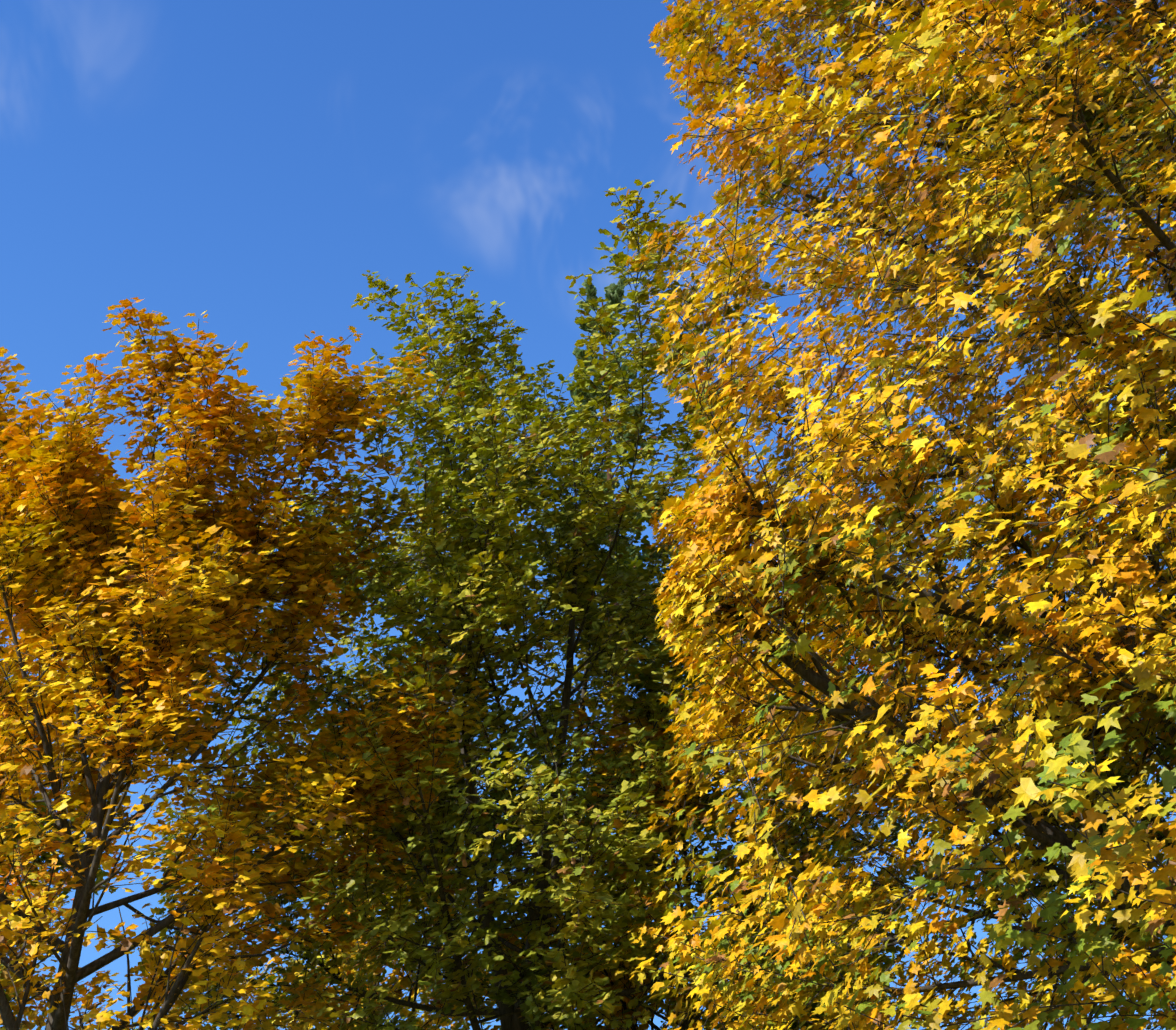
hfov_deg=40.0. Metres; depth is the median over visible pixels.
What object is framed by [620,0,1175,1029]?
maple tree
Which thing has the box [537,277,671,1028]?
deciduous tree
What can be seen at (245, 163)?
sky
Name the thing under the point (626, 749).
maple tree
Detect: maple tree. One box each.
[0,297,501,1029]
[0,706,131,1029]
[239,723,521,1029]
[439,572,919,1029]
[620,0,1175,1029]
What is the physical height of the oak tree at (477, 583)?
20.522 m
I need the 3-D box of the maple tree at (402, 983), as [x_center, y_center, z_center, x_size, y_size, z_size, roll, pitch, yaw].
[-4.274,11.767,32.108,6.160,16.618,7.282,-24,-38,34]
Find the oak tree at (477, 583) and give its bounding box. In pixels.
[111,179,1008,1029]
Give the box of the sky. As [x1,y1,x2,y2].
[0,0,1175,1029]
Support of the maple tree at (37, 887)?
on the ground
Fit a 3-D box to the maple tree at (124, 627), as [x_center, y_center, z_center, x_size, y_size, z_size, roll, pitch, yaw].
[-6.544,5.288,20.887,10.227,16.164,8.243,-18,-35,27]

